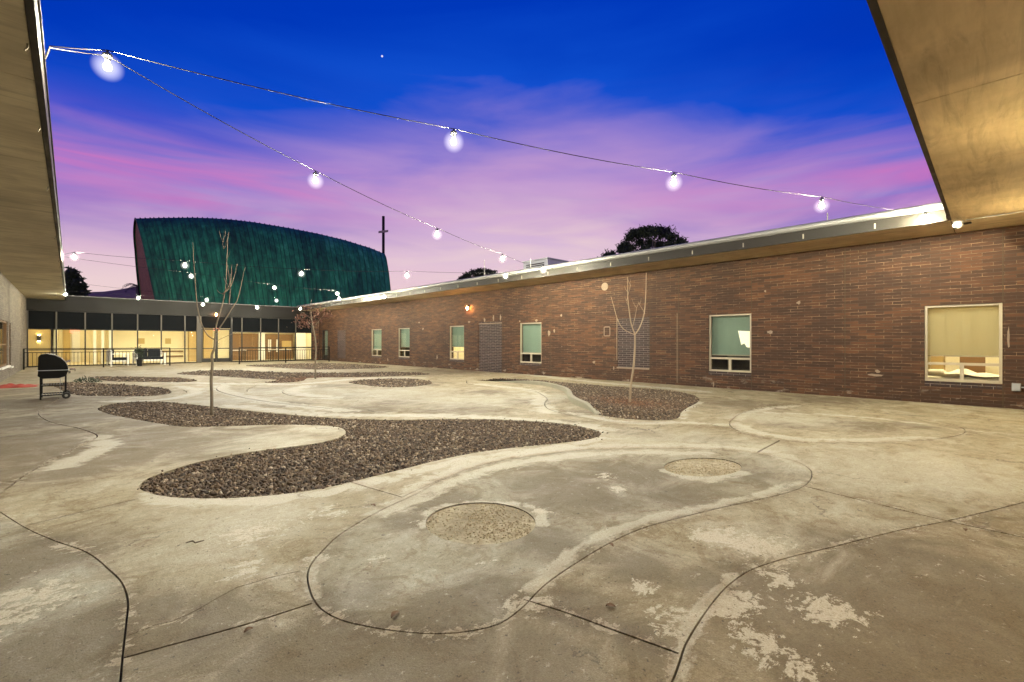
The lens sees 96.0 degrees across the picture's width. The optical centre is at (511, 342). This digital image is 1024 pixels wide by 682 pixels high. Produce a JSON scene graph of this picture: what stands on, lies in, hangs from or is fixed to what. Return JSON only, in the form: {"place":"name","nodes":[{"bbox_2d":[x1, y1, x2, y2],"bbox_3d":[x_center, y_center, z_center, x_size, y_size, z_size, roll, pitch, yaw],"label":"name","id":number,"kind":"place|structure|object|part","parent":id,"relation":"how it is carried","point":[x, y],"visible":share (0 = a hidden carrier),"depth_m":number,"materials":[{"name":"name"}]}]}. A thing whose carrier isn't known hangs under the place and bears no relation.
{"place":"outdoors","nodes":[
{"label":"outdoors","id":0,"kind":"place"},
{"bbox_2d":[0,513,126,681],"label":"grey slab","id":1,"kind":"structure","parent":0,"point":[63,612],"depth_m":2.12,"materials":[{"name":"concrete"}]},
{"bbox_2d":[58,287,135,345],"bbox_3d":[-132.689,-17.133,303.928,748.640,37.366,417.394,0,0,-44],"label":"hills","id":2,"kind":"structure","parent":0,"point":[120,293],"depth_m":280.52,"materials":[{"name":"blue"}]},
{"bbox_2d":[49,382,170,395],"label":"gravel","id":3,"kind":"structure","parent":0,"point":[89,389],"depth_m":12.01,"materials":[{"name":"gravel"}]},
{"bbox_2d":[92,376,196,381],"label":"gravel","id":4,"kind":"structure","parent":0,"point":[139,379],"depth_m":15.35,"materials":[{"name":"gravel"}]},
{"bbox_2d":[177,369,427,382],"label":"gravel","id":5,"kind":"structure","parent":0,"point":[282,377],"depth_m":17.69,"materials":[{"name":"brown gravel"}]},
{"bbox_2d":[246,363,386,368],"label":"gravel","id":6,"kind":"structure","parent":0,"point":[325,366],"depth_m":23.66,"materials":[{"name":"brown gravel"}]},
{"bbox_2d":[349,378,431,386],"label":"gravel","id":7,"kind":"structure","parent":0,"point":[393,382],"depth_m":14.17,"materials":[{"name":"gravel"}]},
{"bbox_2d":[40,0,940,291],"label":"sky","id":8,"kind":"structure","parent":0,"point":[804,97],"materials":[{"name":"blue"}]},
{"bbox_2d":[0,360,1023,681],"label":"courtyard paving","id":9,"kind":"structure","parent":0,"point":[76,472],"depth_m":3.36,"materials":[{"name":"concrete"}]},
{"bbox_2d":[0,383,38,387],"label":"red heap","id":10,"kind":"object","parent":9,"relation":"on","point":[10,385],"visible":0.98,"depth_m":12.78,"materials":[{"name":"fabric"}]},
{"bbox_2d":[0,0,66,381],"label":"pale brick building","id":11,"kind":"structure","parent":9,"relation":"on","point":[31,259],"depth_m":6.44,"materials":[{"name":"beige brick"}]},
{"bbox_2d":[0,320,10,369],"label":"window","id":12,"kind":"structure","parent":11,"relation":"in","point":[2,323],"depth_m":15.52,"materials":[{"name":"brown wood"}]},
{"bbox_2d":[9,323,13,367],"bbox_3d":[-18.282,0.117,16.762,0.170,1.626,0.800,0,0,-44],"label":"window","id":13,"kind":"structure","parent":11,"relation":"in","point":[9,323],"depth_m":16.96,"materials":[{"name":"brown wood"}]},
{"bbox_2d":[73,291,320,306],"bbox_3d":[-16.166,-2.270,24.947,11.515,0.284,0.008,0,0,-44],"label":"light cable","id":14,"kind":"object","parent":11,"relation":"attached to","point":[190,300],"visible":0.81,"depth_m":24.23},
{"bbox_2d":[71,282,327,297],"bbox_3d":[-14.394,-2.433,23.104,11.528,0.430,0.029,0,0,-40],"label":"light cable","id":15,"kind":"object","parent":11,"relation":"attached to","point":[159,292],"visible":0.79,"depth_m":21.18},
{"bbox_2d":[63,256,347,295],"bbox_3d":[-11.202,-2.603,19.766,0.024,0.338,12.872,0,0,20],"label":"light cable","id":16,"kind":"object","parent":11,"relation":"attached to","point":[192,272],"visible":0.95,"depth_m":16.83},
{"bbox_2d":[46,47,529,264],"bbox_3d":[-1.687,-2.580,9.844,0.041,0.293,12.641,0,0,22],"label":"light cable","id":17,"kind":"object","parent":11,"relation":"attached to","point":[239,131],"visible":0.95,"depth_m":5.46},
{"bbox_2d":[313,171,317,182],"bbox_3d":[-2.893,-2.387,6.785,0.250,0.275,0.250,0,0,-44],"label":"string bulb","id":18,"kind":"object","parent":17,"relation":"hanging from","point":[315,174],"visible":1,"depth_m":6.76,"materials":[{"name":"white glass"}]},
{"bbox_2d":[63,252,530,272],"bbox_3d":[-6.220,-2.456,14.562,13.903,0.366,0.031,0,0,-10],"label":"light cable","id":19,"kind":"object","parent":11,"relation":"attached to","point":[284,268],"visible":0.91,"depth_m":14.43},
{"bbox_2d":[45,45,918,212],"bbox_3d":[1.759,-2.468,6.212,12.401,0.282,0.016,0,0,-21],"label":"light cable","id":20,"kind":"object","parent":11,"relation":"attached to","point":[421,122],"visible":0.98,"depth_m":5.04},
{"bbox_2d":[102,50,112,70],"bbox_3d":[-3.608,-2.467,4.110,0.250,0.275,0.250,0,0,-44],"label":"string bulb","id":21,"kind":"object","parent":20,"relation":"hanging from","point":[108,58],"visible":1,"depth_m":4.09,"materials":[{"name":"white glass"}]},
{"bbox_2d":[450,129,456,144],"bbox_3d":[-0.665,-2.300,5.263,0.250,0.275,0.250,0,0,-44],"label":"string bulb","id":22,"kind":"object","parent":20,"relation":"hanging from","point":[453,133],"visible":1,"depth_m":5.24,"materials":[{"name":"white glass"}]},
{"bbox_2d":[671,172,676,184],"bbox_3d":[2.251,-2.227,6.404,0.250,0.275,0.250,0,0,-44],"label":"string bulb","id":23,"kind":"object","parent":20,"relation":"hanging from","point":[673,175],"visible":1,"depth_m":6.38,"materials":[{"name":"white glass"}]},
{"bbox_2d":[819,197,824,207],"bbox_3d":[5.040,-2.230,7.497,0.250,0.275,0.250,0,0,-44],"label":"string bulb","id":24,"kind":"object","parent":20,"relation":"hanging from","point":[821,199],"visible":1,"depth_m":7.48,"materials":[{"name":"white glass"}]},
{"bbox_2d":[37,353,75,399],"bbox_3d":[-10.245,0.740,10.377,0.600,1.020,0.740,0,0,-44],"label":"barbecue grill","id":25,"kind":"object","parent":9,"relation":"on","point":[52,365],"visible":1,"depth_m":10.11,"materials":[{"name":"metal"}]},
{"bbox_2d":[23,348,170,369],"bbox_3d":[-20.333,0.767,22.896,5.446,0.965,0.060,0,0,-44],"label":"metal railing","id":26,"kind":"object","parent":9,"relation":"on","point":[24,352],"visible":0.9,"depth_m":22.89,"materials":[{"name":"metal"}]},
{"bbox_2d":[106,349,128,366],"bbox_3d":[-20.766,0.800,24.284,0.820,0.900,0.775,0,0,36],"label":"patio chair","id":27,"kind":"object","parent":9,"relation":"on","point":[118,359],"visible":0.89,"depth_m":24.14,"materials":[{"name":"white paint"}]},
{"bbox_2d":[132,345,145,365],"bbox_3d":[-19.681,0.682,24.364,0.544,1.135,0.567,0,0,-8],"label":"potted plant","id":28,"kind":"object","parent":9,"relation":"on","point":[139,361],"visible":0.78,"depth_m":24.29,"materials":[{"name":"green plant"}]},
{"bbox_2d":[132,348,165,365],"bbox_3d":[-20.003,0.800,25.410,0.775,0.900,1.350,0,0,38],"label":"patio loveseat","id":29,"kind":"object","parent":9,"relation":"on","point":[158,356],"visible":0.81,"depth_m":25.49,"materials":[{"name":"white paint"}]},
{"bbox_2d":[26,295,318,366],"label":"glazed building","id":30,"kind":"structure","parent":9,"relation":"on","point":[162,325],"depth_m":28.40,"materials":[{"name":"glass"}]},
{"bbox_2d":[63,330,69,360],"bbox_3d":[-27.905,0.225,28.882,0.330,2.050,0.080,0,0,-44],"label":"interior door","id":31,"kind":"structure","parent":30,"relation":"in","point":[66,333],"depth_m":28.85,"materials":[{"name":"beige wood"}]},
{"bbox_2d":[72,330,79,361],"bbox_3d":[-27.601,0.225,29.173,0.370,2.050,0.080,0,0,-44],"label":"interior door","id":32,"kind":"structure","parent":30,"relation":"in","point":[75,336],"depth_m":29.16,"materials":[{"name":"white paint"}]},
{"bbox_2d":[188,332,195,361],"bbox_3d":[-20.963,0.100,30.250,0.450,2.300,0.495,0,0,-44],"label":"wood door","id":33,"kind":"structure","parent":30,"relation":"in","point":[191,335],"depth_m":30.04,"materials":[{"name":"beige wood"}]},
{"bbox_2d":[203,328,212,357],"bbox_3d":[-20.368,0.100,30.820,0.500,2.300,0.496,0,0,-44],"label":"wood door","id":34,"kind":"structure","parent":30,"relation":"in","point":[207,341],"depth_m":30.61,"materials":[{"name":"beige wood"}]},
{"bbox_2d":[202,328,215,361],"bbox_3d":[-18.661,0.190,28.373,0.780,2.080,0.060,0,0,-44],"label":"glass door","id":35,"kind":"structure","parent":30,"relation":"in","point":[203,359],"depth_m":28.26,"materials":[{"name":"beige glass"}]},
{"bbox_2d":[216,329,230,361],"bbox_3d":[-18.098,0.190,28.912,0.760,2.080,0.060,0,0,-44],"label":"glass door","id":36,"kind":"structure","parent":30,"relation":"in","point":[217,359],"depth_m":28.92,"materials":[{"name":"glass"}]},
{"bbox_2d":[269,349,291,359],"bbox_3d":[-16.335,0.877,32.538,1.300,0.745,0.600,0,0,-44],"label":"hall table","id":37,"kind":"object","parent":30,"relation":"on","point":[279,349],"visible":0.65,"depth_m":32.29,"materials":[{"name":"white paint"}]},
{"bbox_2d":[239,347,329,363],"bbox_3d":[-13.727,0.767,28.113,5.206,0.965,0.060,0,0,-44],"label":"metal railing","id":38,"kind":"object","parent":9,"relation":"on","point":[328,349],"visible":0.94,"depth_m":27.77,"materials":[{"name":"black metal"}]},
{"bbox_2d":[291,300,333,378],"bbox_3d":[-6.874,-0.089,15.823,1.417,2.765,1.322,0,0,-35],"label":"red leaf tree","id":39,"kind":"object","parent":9,"relation":"on","point":[313,322],"visible":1,"depth_m":15.78,"materials":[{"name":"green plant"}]},
{"bbox_2d":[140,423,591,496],"bbox_3d":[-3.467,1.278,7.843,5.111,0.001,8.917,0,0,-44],"label":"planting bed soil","id":40,"kind":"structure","parent":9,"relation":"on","point":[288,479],"depth_m":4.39,"materials":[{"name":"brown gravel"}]},
{"bbox_2d":[98,401,607,497],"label":"gravel","id":41,"kind":"structure","parent":40,"relation":"on","point":[371,448],"depth_m":5.50,"materials":[{"name":"gravel"}]},
{"bbox_2d":[193,232,244,414],"bbox_3d":[-5.079,-0.358,8.014,0.608,3.217,0.553,0,0,-5],"label":"bare tree","id":42,"kind":"object","parent":41,"relation":"on","point":[211,375],"visible":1,"depth_m":7.96,"materials":[{"name":"brown plant"}]},
{"bbox_2d":[498,381,600,414],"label":"bed curb","id":43,"kind":"structure","parent":9,"relation":"on","point":[572,398],"depth_m":10.88,"materials":[{"name":"beige concrete"}]},
{"bbox_2d":[308,449,810,633],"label":"bean shaped slab","id":44,"kind":"structure","parent":9,"relation":"on","point":[375,570],"depth_m":3.08,"materials":[{"name":"concrete"}]},
{"bbox_2d":[391,610,398,617],"bbox_3d":[-0.536,1.241,2.108,0.028,0.012,0.053,0,0,23],"label":"dry leaf","id":45,"kind":"object","parent":44,"relation":"on","point":[394,613],"visible":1,"depth_m":2.10,"materials":[{"name":"brown plant"}]},
{"bbox_2d":[426,459,740,544],"bbox_3d":[0.906,1.259,3.914,3.379,0.001,0.778,0,0,-32],"label":"dirt patch","id":46,"kind":"object","parent":9,"relation":"on","point":[441,528],"visible":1,"depth_m":3.27,"materials":[{"name":"beige gravel"}]},
{"bbox_2d":[426,503,534,543],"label":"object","id":47,"kind":"object","parent":46,"relation":"on","point":[494,516],"visible":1,"depth_m":3.20,"materials":[{"name":"gravel"},{"name":"sand"}]},
{"bbox_2d":[665,458,740,475],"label":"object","id":48,"kind":"object","parent":46,"relation":"on","point":[705,467],"visible":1,"depth_m":4.59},
{"bbox_2d":[297,202,1023,408],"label":"brick building","id":49,"kind":"structure","parent":9,"relation":"on","point":[885,305],"depth_m":11.70,"materials":[{"name":"brown brick"}]},
{"bbox_2d":[322,330,327,358],"bbox_3d":[-12.961,0.160,32.245,0.210,2.100,1.030,0,0,-44],"label":"side door","id":50,"kind":"structure","parent":49,"relation":"in","point":[325,356],"depth_m":32.44,"materials":[{"name":"metal"}]},
{"bbox_2d":[372,329,380,355],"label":"window","id":51,"kind":"structure","parent":49,"relation":"in","point":[377,332],"depth_m":27.05,"materials":[{"name":"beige glass"}]},
{"bbox_2d":[399,328,409,356],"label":"window","id":52,"kind":"structure","parent":49,"relation":"in","point":[405,332],"depth_m":24.78,"materials":[{"name":"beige glass"}]},
{"bbox_2d":[450,326,463,359],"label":"window","id":53,"kind":"structure","parent":49,"relation":"in","point":[456,332],"depth_m":21.50,"materials":[{"name":"beige glass"}]},
{"bbox_2d":[520,322,540,362],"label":"window","id":54,"kind":"structure","parent":49,"relation":"in","point":[531,331],"depth_m":18.01,"materials":[{"name":"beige glass"}]},
{"bbox_2d":[523,257,567,268],"bbox_3d":[1.372,-2.925,19.102,1.280,0.860,1.440,0,0,-44],"label":"rooftop unit","id":55,"kind":"object","parent":49,"relation":"on","point":[545,261],"visible":0.34,"depth_m":18.57,"materials":[{"name":"metal"}]},
{"bbox_2d":[709,313,750,372],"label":"window","id":56,"kind":"structure","parent":49,"relation":"in","point":[729,334],"depth_m":12.60,"materials":[{"name":"green glass"}]},
{"bbox_2d":[931,356,944,369],"bbox_3d":[10.393,0.250,11.236,0.645,1.900,0.220,0,0,-44],"label":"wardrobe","id":57,"kind":"object","parent":49,"relation":"in","point":[937,358],"depth_m":11.03,"materials":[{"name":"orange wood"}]},
{"bbox_3d":[10.184,0.250,11.037,0.018,1.800,0.210,0,0,-44],"label":"door","id":58,"kind":"part","parent":57,"relation":"part of","materials":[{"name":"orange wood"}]},
{"bbox_2d":[953,220,971,228],"bbox_3d":[8.169,-2.123,8.345,0.338,0.135,0.148,0,0,-4],"label":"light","id":59,"kind":"object","parent":49,"relation":"attached to","point":[958,224],"visible":1,"depth_m":8.30,"materials":[{"name":"white plastic"}]},
{"bbox_2d":[928,369,998,380],"bbox_3d":[10.102,0.838,9.982,1.060,0.485,1.950,0,0,-44],"label":"bed","id":60,"kind":"object","parent":49,"relation":"in","point":[944,374],"visible":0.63,"depth_m":9.97,"materials":[{"name":"white fabric"}]},
{"bbox_2d":[925,303,1001,383],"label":"window","id":61,"kind":"structure","parent":49,"relation":"in","point":[953,332],"depth_m":9.27,"materials":[{"name":"beige glass"}]},
{"bbox_2d":[960,357,984,372],"bbox_3d":[10.955,0.725,10.971,0.440,0.950,0.440,0,0,-44],"label":"headboard","id":62,"kind":"object","parent":49,"relation":"in","point":[978,369],"visible":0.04,"depth_m":11.07,"materials":[{"name":"brown wood"}]},
{"bbox_2d":[966,211,1023,220],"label":"conduit","id":63,"kind":"object","parent":49,"relation":"attached to","point":[994,215],"visible":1,"depth_m":7.92,"materials":[{"name":"white plastic"}]},
{"bbox_2d":[1012,383,1023,390],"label":"outlet box","id":64,"kind":"object","parent":49,"relation":"attached to","point":[1016,387],"visible":1,"depth_m":8.58,"materials":[{"name":"metal"}]},
{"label":"light cable","id":65,"kind":"object","parent":49,"relation":"attached to","visible":0},
{"bbox_2d":[922,211,927,220],"bbox_3d":[7.395,-2.214,8.255,0.250,0.275,0.250,0,0,-44],"label":"string bulb","id":66,"kind":"object","parent":65,"relation":"hanging from","point":[924,213],"visible":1,"depth_m":8.24,"materials":[{"name":"white glass"}]},
{"bbox_2d":[730,404,964,442],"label":"oval slab","id":67,"kind":"structure","parent":9,"relation":"on","point":[815,423],"depth_m":6.92,"materials":[{"name":"concrete"}]},
{"bbox_2d":[674,504,1023,681],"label":"stained slab","id":68,"kind":"structure","parent":9,"relation":"on","point":[941,602],"depth_m":2.12,"materials":[{"name":"concrete"}]},
{"bbox_2d":[866,0,1023,220],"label":"building","id":69,"kind":"structure","parent":9,"relation":"on","point":[957,66],"depth_m":3.99,"materials":[{"name":"wood"}]},
{"label":"planting bed soil","id":70,"kind":"structure","parent":9,"relation":"on","visible":0},
{"bbox_2d":[73,375,102,382],"bbox_3d":[-13.194,1.174,14.339,0.738,0.326,0.453,0,0,-44],"label":"weed plant","id":71,"kind":"object","parent":70,"relation":"on","point":[85,379],"visible":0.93,"depth_m":14.32,"materials":[{"name":"green plant"}]},
{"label":"planting bed soil","id":72,"kind":"structure","parent":9,"relation":"on","visible":0},
{"bbox_2d":[481,378,698,419],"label":"gravel","id":73,"kind":"structure","parent":72,"relation":"on","point":[643,404],"depth_m":9.70,"materials":[{"name":"brown gravel"}]},
{"bbox_2d":[611,278,645,401],"bbox_3d":[2.487,-0.092,9.600,0.660,2.739,0.515,0,0,-28],"label":"bare tree","id":74,"kind":"object","parent":72,"relation":"on","point":[631,379],"visible":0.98,"depth_m":9.46,"materials":[{"name":"brown plant"}]},
{"label":"ground","id":75,"kind":"structure","parent":0,"visible":0},
{"bbox_2d":[64,265,91,295],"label":"tree","id":76,"kind":"object","parent":75,"relation":"on","point":[74,276],"visible":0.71,"depth_m":43.14,"materials":[{"name":"green plant"}]},
{"bbox_2d":[125,283,138,298],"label":"palm tree","id":77,"kind":"object","parent":75,"relation":"on","point":[133,286],"visible":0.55,"depth_m":48.13,"materials":[{"name":"green plant"}]},
{"bbox_2d":[133,217,390,306],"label":"chapel","id":78,"kind":"structure","parent":75,"relation":"on","point":[173,242],"depth_m":40.88,"materials":[{"name":"green metal"}]},
{"bbox_2d":[378,216,387,252],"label":"metal cross","id":79,"kind":"object","parent":78,"relation":"on","point":[383,231],"visible":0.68,"depth_m":55.62,"materials":[{"name":"black metal"}]},
{"bbox_2d":[457,268,496,279],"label":"round tree","id":80,"kind":"object","parent":75,"relation":"on","point":[473,272],"visible":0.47,"depth_m":47.43,"materials":[{"name":"green plant"}]},
{"bbox_2d":[597,223,688,256],"bbox_3d":[9.742,-3.595,33.191,3.568,10.202,7.545,0,0,-44],"label":"tree","id":81,"kind":"object","parent":75,"relation":"on","point":[647,233],"visible":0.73,"depth_m":32.84,"materials":[{"name":"green plant"}]}
]}

